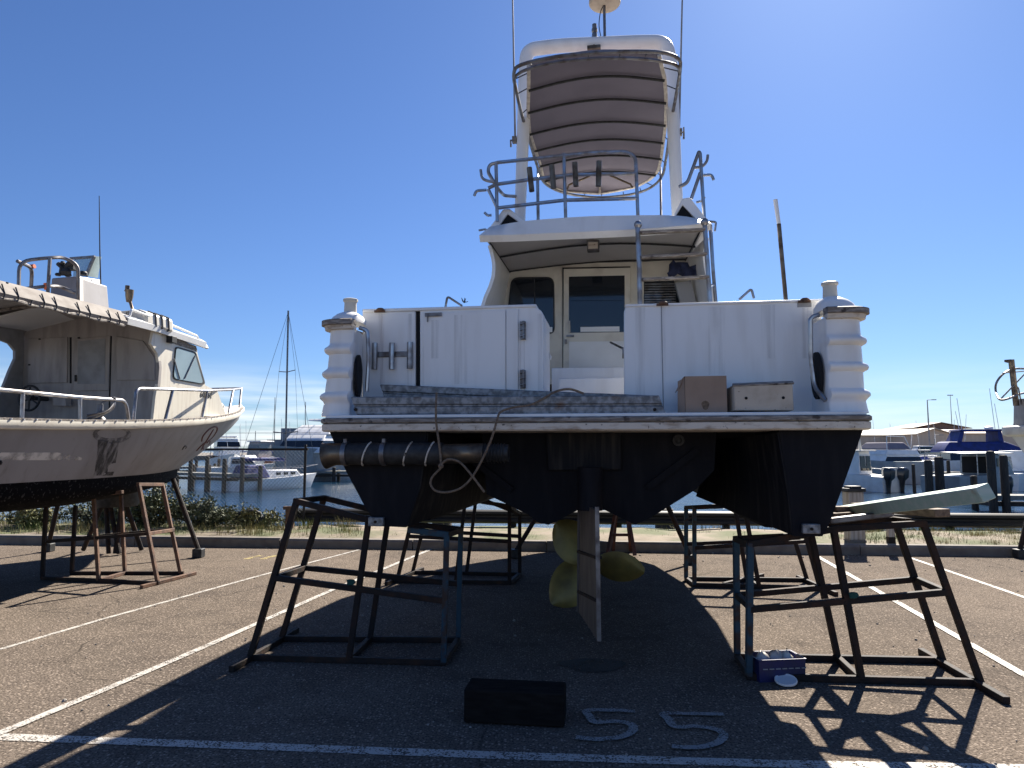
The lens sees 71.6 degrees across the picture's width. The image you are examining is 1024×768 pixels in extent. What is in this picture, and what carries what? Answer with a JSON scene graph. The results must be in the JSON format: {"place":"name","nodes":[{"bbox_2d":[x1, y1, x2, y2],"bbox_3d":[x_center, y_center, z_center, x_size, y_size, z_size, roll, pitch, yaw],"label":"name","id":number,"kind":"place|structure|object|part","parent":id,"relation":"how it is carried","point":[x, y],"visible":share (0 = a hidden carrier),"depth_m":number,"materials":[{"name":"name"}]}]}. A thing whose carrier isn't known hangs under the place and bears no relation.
{"place":"outdoors","nodes":[
{"label":"outdoors","id":0,"kind":"place"},
{"bbox_2d":[193,453,246,459],"bbox_3d":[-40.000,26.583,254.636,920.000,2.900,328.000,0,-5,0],"label":"quay","id":1,"kind":"structure","parent":0,"point":[201,456],"depth_m":217.74,"materials":[{"name":"concrete"}]},
{"bbox_2d":[856,430,889,449],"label":"storage shed","id":2,"kind":"structure","parent":1,"relation":"on","point":[867,436],"depth_m":149.58,"materials":[{"name":"grey paint"}]},
{"bbox_2d":[885,428,948,449],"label":"gabled shed","id":3,"kind":"structure","parent":1,"relation":"on","point":[922,435],"depth_m":139.94,"materials":[{"name":"grey paint"}]},
{"bbox_2d":[912,446,935,455],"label":"parked car","id":4,"kind":"object","parent":1,"relation":"on","point":[922,448],"visible":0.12,"depth_m":102.80,"materials":[{"name":"white paint"}]},
{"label":"windows","id":5,"kind":"part","parent":4,"relation":"part of","materials":[{"name":"glass"}]},
{"bbox_2d":[881,422,971,429],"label":"roofed shed","id":6,"kind":"structure","parent":1,"relation":"on","point":[940,425],"depth_m":184.81,"materials":[{"name":"white metal"}]},
{"bbox_2d":[927,399,935,445],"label":"lamp post","id":7,"kind":"object","parent":1,"relation":"on","point":[928,423],"visible":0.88,"depth_m":111.78,"materials":[{"name":"grey metal"}]},
{"bbox_2d":[941,429,1017,445],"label":"storage shed","id":8,"kind":"structure","parent":1,"relation":"on","point":[974,436],"depth_m":164.53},
{"bbox_2d":[0,515,1021,544],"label":"verge","id":9,"kind":"structure","parent":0,"point":[648,534],"depth_m":12.09,"materials":[{"name":"green plant"}]},
{"bbox_2d":[0,507,65,528],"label":"bush","id":10,"kind":"object","parent":9,"relation":"on","point":[23,516],"visible":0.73,"depth_m":13.09,"materials":[{"name":"plant"}]},
{"bbox_2d":[58,501,127,526],"bbox_3d":[-7.796,2.290,13.311,1.533,0.862,1.032,-2,-6,20],"label":"bush","id":11,"kind":"object","parent":9,"relation":"on","point":[86,514],"visible":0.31,"depth_m":13.27,"materials":[{"name":"green plant"}]},
{"bbox_2d":[114,481,195,527],"bbox_3d":[-6.693,2.216,13.243,1.683,1.047,1.192,0,-5,0],"label":"bush","id":12,"kind":"object","parent":9,"relation":"on","point":[154,504],"visible":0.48,"depth_m":13.06,"materials":[{"name":"green plant"}]},
{"bbox_2d":[4,445,307,524],"bbox_3d":[-11.362,2.070,14.451,15.301,2.124,0.060,0,-5,5],"label":"chain link fence","id":13,"kind":"object","parent":9,"relation":"on","point":[305,448],"visible":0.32,"depth_m":13.93,"materials":[{"name":"metal"}]},
{"bbox_2d":[164,491,242,527],"bbox_3d":[-5.658,2.364,13.152,1.806,0.740,1.171,2,-6,-21],"label":"bush","id":14,"kind":"object","parent":9,"relation":"on","point":[206,511],"visible":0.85,"depth_m":13.10,"materials":[{"name":"green plant"}]},
{"bbox_2d":[215,502,284,528],"bbox_3d":[-4.811,2.446,13.191,1.330,0.554,0.991,0,-5,0],"label":"bush","id":15,"kind":"object","parent":9,"relation":"on","point":[253,517],"visible":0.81,"depth_m":13.06,"materials":[{"name":"plant"}]},
{"bbox_2d":[236,506,293,526],"bbox_3d":[-4.577,2.473,13.128,1.074,0.420,0.163,0,-5,0],"label":"bush","id":16,"kind":"object","parent":9,"relation":"on","point":[287,509],"visible":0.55,"depth_m":13.08,"materials":[{"name":"green plant"}]},
{"bbox_2d":[295,508,1023,530],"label":"guard rail","id":17,"kind":"object","parent":9,"relation":"on","point":[725,519],"visible":0.34,"depth_m":13.22,"materials":[{"name":"metal"}]},
{"bbox_2d":[841,486,866,542],"bbox_3d":[5.426,2.131,11.264,0.300,1.020,0.250,0,-5,-4],"label":"service pedestal","id":18,"kind":"object","parent":9,"relation":"on","point":[852,494],"visible":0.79,"depth_m":11.19,"materials":[{"name":"concrete"}]},
{"bbox_2d":[886,514,895,542],"bbox_3d":[5.910,2.195,11.091,0.106,0.620,0.086,0,-5,0],"label":"marker post","id":19,"kind":"object","parent":9,"relation":"on","point":[890,536],"visible":0.47,"depth_m":11.04,"materials":[{"name":"metal"}]},
{"bbox_2d":[0,544,1023,767],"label":"ground","id":20,"kind":"structure","parent":0,"point":[385,705],"depth_m":5.25,"materials":[{"name":"grey asphalt"}]},
{"bbox_2d":[46,506,59,551],"bbox_3d":[-7.244,2.272,11.170,0.213,0.721,0.140,0,-5,0],"label":"boat prop","id":21,"kind":"object","parent":20,"relation":"on","point":[50,547],"visible":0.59,"depth_m":11.15,"materials":[{"name":"metal"}]},
{"bbox_2d":[81,492,143,553],"bbox_3d":[-6.265,2.052,10.916,0.985,1.090,0.660,0,-5,0],"label":"drum trestle","id":22,"kind":"object","parent":20,"relation":"on","point":[108,505],"visible":0.62,"depth_m":10.83,"materials":[{"name":"black metal"}]},
{"bbox_2d":[40,483,196,588],"bbox_3d":[-4.927,1.822,8.892,1.682,1.196,0.943,-1,-5,16],"label":"boat stand","id":23,"kind":"object","parent":20,"relation":"on","point":[147,532],"visible":0.88,"depth_m":8.75,"materials":[{"name":"metal"}]},
{"bbox_2d":[0,196,244,511],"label":"workboat","id":24,"kind":"object","parent":23,"relation":"on","point":[100,399],"visible":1,"depth_m":9.43,"materials":[{"name":"white paint"}]},
{"bbox_2d":[173,347,204,384],"bbox_3d":[-4.608,-0.255,10.165,0.035,0.473,0.773,-1,-5,8],"label":"window","id":25,"kind":"structure","parent":24,"relation":"in","point":[186,366],"depth_m":10.09,"materials":[{"name":"clear glass"}]},
{"bbox_2d":[0,549,360,649],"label":"road marking","id":26,"kind":"object","parent":20,"relation":"on","point":[148,606],"visible":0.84,"depth_m":7.10,"materials":[{"name":"grey paint"}]},
{"bbox_2d":[171,478,204,557],"bbox_3d":[-4.903,2.001,10.666,0.675,1.168,0.167,-1,-5,16],"label":"boat prop","id":27,"kind":"object","parent":20,"relation":"on","point":[198,552],"visible":1,"depth_m":10.63,"materials":[{"name":"metal"}]},
{"bbox_2d":[0,549,431,734],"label":"road marking","id":28,"kind":"object","parent":20,"relation":"on","point":[43,714],"visible":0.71,"depth_m":5.06,"materials":[{"name":"grey paint"}]},
{"bbox_2d":[229,495,463,671],"bbox_3d":[-1.225,1.516,5.719,1.632,1.224,1.126,0,-5,0],"label":"boat stand","id":29,"kind":"object","parent":20,"relation":"on","point":[358,589],"visible":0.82,"depth_m":5.44,"materials":[{"name":"metal"}]},
{"bbox_2d":[346,579,355,584],"bbox_3d":[-1.210,1.492,5.341,0.074,0.046,0.024,0,-5,0],"label":"cloth scrap","id":30,"kind":"object","parent":29,"relation":"attached to","point":[351,582],"visible":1,"depth_m":5.33,"materials":[{"name":"teal fabric"}]},
{"bbox_2d":[385,500,521,585],"bbox_3d":[-0.701,1.912,8.925,1.646,1.022,1.073,0,-5,0],"label":"boat stand","id":31,"kind":"object","parent":20,"relation":"on","point":[509,536],"visible":0.69,"depth_m":8.55,"materials":[{"name":"metal"}]},
{"bbox_2d":[0,534,1023,556],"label":"kerb","id":32,"kind":"structure","parent":20,"relation":"on","point":[623,546],"depth_m":11.28,"materials":[{"name":"concrete"}]},
{"bbox_2d":[0,733,1023,767],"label":"road marking","id":33,"kind":"object","parent":20,"relation":"on","point":[569,757],"visible":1,"depth_m":3.72,"materials":[{"name":"grey paint"}]},
{"bbox_2d":[4,544,1023,767],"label":"loose grit","id":34,"kind":"object","parent":20,"relation":"on","point":[626,754],"visible":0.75,"depth_m":5.94,"materials":[{"name":"grey gravel"}]},
{"bbox_2d":[464,678,565,726],"bbox_3d":[0.023,1.896,4.235,0.589,0.190,0.220,-1,-5,7],"label":"timber block","id":35,"kind":"object","parent":20,"relation":"on","point":[517,702],"depth_m":4.14,"materials":[{"name":"black wood"}]},
{"bbox_2d":[511,519,535,558],"bbox_3d":[0.228,2.210,10.540,0.502,0.730,0.156,1,-5,-8],"label":"boat prop","id":36,"kind":"object","parent":20,"relation":"on","point":[514,553],"visible":0.59,"depth_m":10.51,"materials":[{"name":"metal"}]},
{"bbox_2d":[559,658,625,671],"bbox_3d":[0.604,2.087,5.272,0.512,0.001,0.340,0,-5,0],"label":"oil stain","id":37,"kind":"object","parent":20,"relation":"on","point":[611,665],"visible":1,"depth_m":5.28,"materials":[{"name":"black"}]},
{"bbox_2d":[575,708,637,740],"bbox_3d":[0.561,1.974,4.125,0.340,0.001,0.519,-1,-5,11],"label":"bay number","id":38,"kind":"object","parent":20,"relation":"on","point":[632,727],"visible":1,"depth_m":4.14,"materials":[{"name":"grey paint"}]},
{"bbox_2d":[606,514,636,555],"bbox_3d":[1.640,2.250,10.869,0.490,0.688,0.521,0,-5,0],"label":"red trestle","id":39,"kind":"object","parent":20,"relation":"on","point":[613,534],"visible":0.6,"depth_m":10.74,"materials":[{"name":"metal"}]},
{"bbox_2d":[666,506,691,564],"bbox_3d":[2.360,2.107,9.969,0.451,0.830,0.158,1,-5,-9],"label":"boat prop","id":40,"kind":"object","parent":20,"relation":"on","point":[675,523],"visible":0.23,"depth_m":9.91,"materials":[{"name":"metal"}]},
{"bbox_2d":[659,711,727,748],"bbox_3d":[1.064,1.966,4.040,0.391,0.001,0.550,0,-5,4],"label":"bay number","id":41,"kind":"object","parent":20,"relation":"on","point":[717,741],"visible":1,"depth_m":4.07,"materials":[{"name":"grey paint"}]},
{"bbox_2d":[684,504,837,595],"bbox_3d":[2.853,1.892,8.393,1.491,0.966,1.191,0,-5,0],"label":"boat stand","id":42,"kind":"object","parent":20,"relation":"on","point":[693,579],"visible":0.7,"depth_m":8.34,"materials":[{"name":"black metal"}]},
{"bbox_2d":[744,650,806,682],"bbox_3d":[1.859,1.991,5.012,0.350,0.152,0.220,1,-5,-7],"label":"blue crate","id":43,"kind":"object","parent":20,"relation":"on","point":[766,670],"visible":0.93,"depth_m":4.91,"materials":[{"name":"plastic"}]},
{"bbox_2d":[755,650,769,659],"bbox_3d":[1.758,1.943,5.005,0.113,0.126,0.086,-2,-6,21],"label":"rag","id":44,"kind":"object","parent":43,"relation":"in","point":[760,655],"visible":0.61,"depth_m":4.98,"materials":[{"name":"white fabric"}]},
{"bbox_2d":[768,649,782,659],"bbox_3d":[1.866,1.952,5.033,0.103,0.143,0.113,-5,-7,42],"label":"rag","id":45,"kind":"object","parent":43,"relation":"in","point":[775,654],"visible":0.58,"depth_m":5.01,"materials":[{"name":"white fabric"}]},
{"bbox_2d":[782,650,792,658],"bbox_3d":[1.957,1.949,5.050,0.082,0.110,0.078,-3,-6,27],"label":"rag","id":46,"kind":"object","parent":43,"relation":"in","point":[786,654],"visible":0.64,"depth_m":5.03,"materials":[{"name":"white fabric"}]},
{"bbox_2d":[774,674,797,686],"bbox_3d":[1.873,2.025,4.856,0.148,0.049,0.147,0,-5,0],"label":"paint lid","id":47,"kind":"object","parent":20,"relation":"on","point":[787,680],"visible":1,"depth_m":4.84,"materials":[{"name":"plastic"}]},
{"bbox_2d":[732,517,1010,703],"bbox_3d":[2.440,1.516,5.069,1.621,1.106,1.117,0,-5,0],"label":"boat stand","id":48,"kind":"object","parent":20,"relation":"on","point":[745,599],"visible":0.93,"depth_m":4.97,"materials":[{"name":"black metal"}]},
{"bbox_2d":[319,0,871,640],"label":"motor cruiser","id":49,"kind":"object","parent":48,"relation":"on","point":[595,304],"visible":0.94,"depth_m":5.64,"materials":[{"name":"paint"}]},
{"bbox_2d":[423,310,505,388],"bbox_3d":[-0.384,-0.160,5.664,0.675,0.854,0.035,-1,-5,8],"label":"transom door","id":50,"kind":"structure","parent":49,"relation":"in","point":[461,349],"depth_m":5.68,"materials":[{"name":"metal"}]},
{"bbox_2d":[351,384,664,414],"bbox_3d":[-0.044,0.110,5.332,2.325,0.270,0.327,-1,-5,8],"label":"aluminium ladder","id":51,"kind":"object","parent":49,"relation":"on","point":[405,400],"visible":0.94,"depth_m":5.23,"materials":[{"name":"metal"}]},
{"bbox_2d":[429,388,583,492],"bbox_3d":[-0.035,0.402,5.072,1.109,0.755,0.135,0,-5,2],"label":"mooring rope","id":52,"kind":"object","parent":51,"relation":"hanging from","point":[440,465],"visible":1,"depth_m":5.05,"materials":[{"name":"brown fabric"}]},
{"bbox_2d":[508,277,554,333],"bbox_3d":[0.215,-0.939,8.492,0.592,0.696,0.031,-1,-5,8],"label":"window","id":53,"kind":"structure","parent":49,"relation":"in","point":[539,291],"depth_m":8.49,"materials":[{"name":"black glass"}]},
{"bbox_2d":[562,266,629,367],"bbox_3d":[0.993,-0.772,8.337,0.808,1.255,0.078,-1,-5,8],"label":"cabin door","id":54,"kind":"structure","parent":49,"relation":"in","point":[594,299],"depth_m":8.35,"materials":[{"name":"white paint"}]},
{"bbox_2d":[642,274,678,303],"bbox_3d":[1.729,-0.937,8.264,0.442,0.700,0.033,-1,-5,8],"label":"window","id":55,"kind":"structure","parent":49,"relation":"in","point":[653,292],"depth_m":8.27,"materials":[{"name":"black glass"}]},
{"bbox_2d":[667,260,696,276],"bbox_3d":[1.856,-1.235,7.655,0.371,0.219,0.087,0,-5,0],"label":"navy cloth","id":56,"kind":"object","parent":49,"relation":"attached to","point":[681,268],"visible":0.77,"depth_m":7.63,"materials":[{"name":"blue fabric"}]},
{"bbox_2d":[675,376,726,412],"bbox_3d":[1.363,0.085,5.149,0.339,0.258,0.272,-1,-5,8],"label":"cardboard box","id":57,"kind":"object","parent":49,"relation":"on","point":[702,393],"visible":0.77,"depth_m":5.02,"materials":[{"name":"brown cardboard"}]},
{"bbox_2d":[727,381,793,411],"bbox_3d":[1.749,0.098,5.065,0.444,0.216,0.300,-1,-5,8],"label":"cream tray","id":58,"kind":"object","parent":49,"relation":"on","point":[775,396],"visible":0.91,"depth_m":4.92,"materials":[{"name":"beige"}]},
{"bbox_2d":[832,511,854,516],"bbox_3d":[2.631,0.989,5.392,0.656,0.054,0.100,3,-6,-28],"label":"timber packer","id":59,"kind":"object","parent":48,"relation":"on","point":[836,514],"visible":0.12,"depth_m":5.25,"materials":[{"name":"wood"}]},
{"bbox_2d":[834,506,849,511],"bbox_3d":[2.747,0.963,5.495,0.751,0.055,0.090,2,-6,-25],"label":"timber plank","id":60,"kind":"object","parent":59,"relation":"on","point":[842,508],"visible":0.2,"depth_m":5.33,"materials":[{"name":"wood"}]},
{"bbox_2d":[850,503,949,516],"bbox_3d":[2.844,0.926,5.238,0.150,0.062,0.737,2,-6,-20],"label":"timber plank","id":61,"kind":"object","parent":59,"relation":"on","point":[938,512],"visible":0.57,"depth_m":4.92,"materials":[{"name":"wood"}]},
{"bbox_2d":[849,592,858,598],"bbox_3d":[2.358,1.458,4.896,0.074,0.046,0.024,0,-5,0],"label":"cloth scrap","id":62,"kind":"object","parent":48,"relation":"attached to","point":[853,595],"visible":1,"depth_m":4.89,"materials":[{"name":"teal fabric"}]},
{"bbox_2d":[829,513,892,523],"bbox_3d":[2.464,0.945,5.031,0.430,0.094,0.060,0,-5,5],"label":"steel channel","id":63,"kind":"object","parent":48,"relation":"on","point":[852,518],"visible":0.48,"depth_m":5.00,"materials":[{"name":"grey metal"}]},
{"bbox_2d":[842,483,995,514],"bbox_3d":[2.571,0.864,4.982,0.097,0.451,2.536,0,-5,3],"label":"green board","id":64,"kind":"object","parent":48,"relation":"on","point":[976,494],"visible":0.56,"depth_m":4.25,"materials":[{"name":"paint"}]},
{"bbox_2d":[820,557,1023,676],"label":"road marking","id":65,"kind":"object","parent":20,"relation":"on","point":[1012,667],"visible":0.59,"depth_m":6.23,"materials":[{"name":"grey paint"}]},
{"bbox_2d":[902,555,1023,597],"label":"road marking","id":66,"kind":"object","parent":20,"relation":"on","point":[973,579],"visible":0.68,"depth_m":8.67,"materials":[{"name":"grey paint"}]},
{"bbox_2d":[1012,523,1023,558],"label":"boat prop","id":67,"kind":"object","parent":20,"relation":"on","point":[1018,552],"visible":1,"depth_m":10.47,"materials":[{"name":"metal"}]},
{"bbox_2d":[0,451,1023,530],"bbox_3d":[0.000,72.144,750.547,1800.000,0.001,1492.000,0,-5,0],"label":"water","id":68,"kind":"structure","parent":0,"point":[344,489],"depth_m":44.00,"materials":[{"name":"blue liquid"}]},
{"bbox_2d":[180,459,221,471],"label":"jetty","id":69,"kind":"object","parent":68,"relation":"in","point":[214,465],"visible":0.16,"depth_m":74.09,"materials":[{"name":"grey wood"}]},
{"bbox_2d":[159,457,262,491],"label":"jetty","id":70,"kind":"object","parent":68,"relation":"in","point":[193,474],"visible":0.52,"depth_m":53.42,"materials":[{"name":"wood"}]},
{"bbox_2d":[206,436,240,465],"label":"boat","id":71,"kind":"object","parent":68,"relation":"on","point":[223,441],"visible":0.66,"depth_m":85.11,"materials":[{"name":"white paint"}]},
{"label":"window","id":72,"kind":"part","parent":71,"relation":"part of","materials":[{"name":"black glass"}]},
{"bbox_2d":[195,426,274,477],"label":"moored boat","id":73,"kind":"object","parent":68,"relation":"on","point":[232,465],"visible":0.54,"depth_m":74.09,"materials":[{"name":"white paint"}]},
{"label":"window","id":74,"kind":"part","parent":73,"relation":"part of","materials":[{"name":"black glass"}]},
{"bbox_2d":[240,424,264,463],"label":"moored boat","id":75,"kind":"object","parent":68,"relation":"on","point":[258,462],"visible":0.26,"depth_m":94.41,"materials":[{"name":"white paint"}]},
{"bbox_2d":[247,441,273,463],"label":"workboat","id":76,"kind":"object","parent":68,"relation":"on","point":[259,444],"visible":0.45,"depth_m":104.02,"materials":[{"name":"grey paint"}]},
{"bbox_2d":[226,311,317,491],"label":"sloop","id":77,"kind":"object","parent":68,"relation":"on","point":[280,480],"visible":0.73,"depth_m":55.41,"materials":[{"name":"white paint"}]},
{"bbox_2d":[254,421,289,469],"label":"moored boat","id":78,"kind":"object","parent":68,"relation":"on","point":[272,450],"visible":0.09,"depth_m":87.26,"materials":[{"name":"white paint"}]},
{"bbox_2d":[270,405,274,457],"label":"sailing boat","id":79,"kind":"object","parent":68,"relation":"on","point":[274,431],"visible":0.1,"depth_m":128.46,"materials":[{"name":"white paint"}]},
{"bbox_2d":[267,428,296,455],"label":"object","id":80,"kind":"structure","parent":68,"relation":"on","point":[278,442],"depth_m":189.68,"materials":[{"name":"blue"}]},
{"bbox_2d":[272,419,349,481],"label":"motor yacht","id":81,"kind":"object","parent":68,"relation":"on","point":[318,435],"visible":0.19,"depth_m":69.05,"materials":[{"name":"white paint"}]},
{"bbox_2d":[280,441,333,446],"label":"wraparound window","id":82,"kind":"structure","parent":81,"relation":"in","point":[289,443],"depth_m":69.44,"materials":[{"name":"black glass"}]},
{"bbox_2d":[314,467,348,481],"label":"jetty","id":83,"kind":"object","parent":68,"relation":"in","point":[334,475],"visible":0.2,"depth_m":68.34,"materials":[{"name":"grey wood"}]},
{"bbox_2d":[655,508,674,528],"bbox_3d":[4.501,4.737,20.824,0.600,2.180,0.600,0,-5,0],"label":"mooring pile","id":84,"kind":"object","parent":68,"relation":"in","point":[663,526],"visible":0.09,"depth_m":20.65,"materials":[{"name":"wood"}]},
{"bbox_2d":[842,440,908,492],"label":"outboard boat","id":85,"kind":"object","parent":68,"relation":"on","point":[888,479],"visible":0.75,"depth_m":52.34,"materials":[{"name":"white paint"}]},
{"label":"window","id":86,"kind":"part","parent":85,"relation":"part of","materials":[{"name":"grey glass"}]},
{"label":"window","id":87,"kind":"part","parent":85,"relation":"part of","materials":[{"name":"grey glass"}]},
{"bbox_2d":[861,436,932,483],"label":"cabin cruiser","id":88,"kind":"object","parent":68,"relation":"on","point":[880,459],"visible":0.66,"depth_m":65.29,"materials":[{"name":"white paint"}]},
{"bbox_2d":[885,457,921,460],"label":"window","id":89,"kind":"structure","parent":88,"relation":"in","point":[888,458],"depth_m":65.12,"materials":[{"name":"black glass"}]},
{"bbox_2d":[911,464,915,491],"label":"mooring pile","id":90,"kind":"object","parent":68,"relation":"in","point":[913,478],"visible":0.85,"depth_m":51.54,"materials":[{"name":"wood"}]},
{"bbox_2d":[916,424,936,459],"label":"moored boat","id":91,"kind":"object","parent":68,"relation":"on","point":[926,455],"visible":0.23,"depth_m":95.65,"materials":[{"name":"white paint"}]},
{"bbox_2d":[924,460,933,492],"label":"mooring pile","id":92,"kind":"object","parent":68,"relation":"in","point":[928,475],"visible":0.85,"depth_m":45.39,"materials":[{"name":"brown wood"}]},
{"bbox_2d":[934,457,944,490],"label":"mooring pile","id":93,"kind":"object","parent":68,"relation":"in","point":[939,473],"visible":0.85,"depth_m":45.38,"materials":[{"name":"wood"}]},
{"bbox_2d":[933,461,959,474],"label":"jetty","id":94,"kind":"object","parent":68,"relation":"in","point":[948,467],"visible":0.12,"depth_m":69.38,"materials":[{"name":"grey wood"}]},
{"bbox_2d":[920,451,1013,493],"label":"catamaran","id":95,"kind":"object","parent":68,"relation":"on","point":[972,463],"visible":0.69,"depth_m":47.66,"materials":[{"name":"white paint"}]},
{"bbox_2d":[922,388,1021,471],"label":"flybridge cruiser","id":96,"kind":"object","parent":68,"relation":"on","point":[994,442],"visible":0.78,"depth_m":74.16,"materials":[{"name":"blue paint"}]},
{"bbox_2d":[986,451,998,511],"bbox_3d":[23.920,5.243,35.331,0.400,3.830,0.400,0,-5,0],"label":"mooring pile","id":97,"kind":"object","parent":68,"relation":"in","point":[990,460],"visible":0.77,"depth_m":35.30,"materials":[{"name":"brown wood"}]},
{"bbox_2d":[970,469,1023,511],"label":"jetty","id":98,"kind":"object","parent":68,"relation":"in","point":[992,504],"visible":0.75,"depth_m":35.21,"materials":[{"name":"wood"}]},
{"bbox_2d":[999,455,1010,511],"bbox_3d":[24.555,5.343,35.322,0.380,3.630,0.380,0,-5,0],"label":"mooring pile","id":99,"kind":"object","parent":68,"relation":"in","point":[1004,482],"visible":0.85,"depth_m":35.23,"materials":[{"name":"wood"}]},
{"bbox_2d":[994,359,1023,452],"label":"fishing boat","id":100,"kind":"object","parent":68,"relation":"on","point":[1015,431],"visible":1,"depth_m":12.30,"materials":[{"name":"white paint"}]},
{"bbox_2d":[998,451,1023,490],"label":"cabin boat","id":101,"kind":"object","parent":68,"relation":"on","point":[1016,460],"visible":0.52,"depth_m":54.42,"materials":[{"name":"white paint"}]},
{"bbox_2d":[0,0,1023,450],"label":"sky","id":102,"kind":"structure","parent":0,"point":[249,163],"materials":[{"name":"blue"}]}
]}

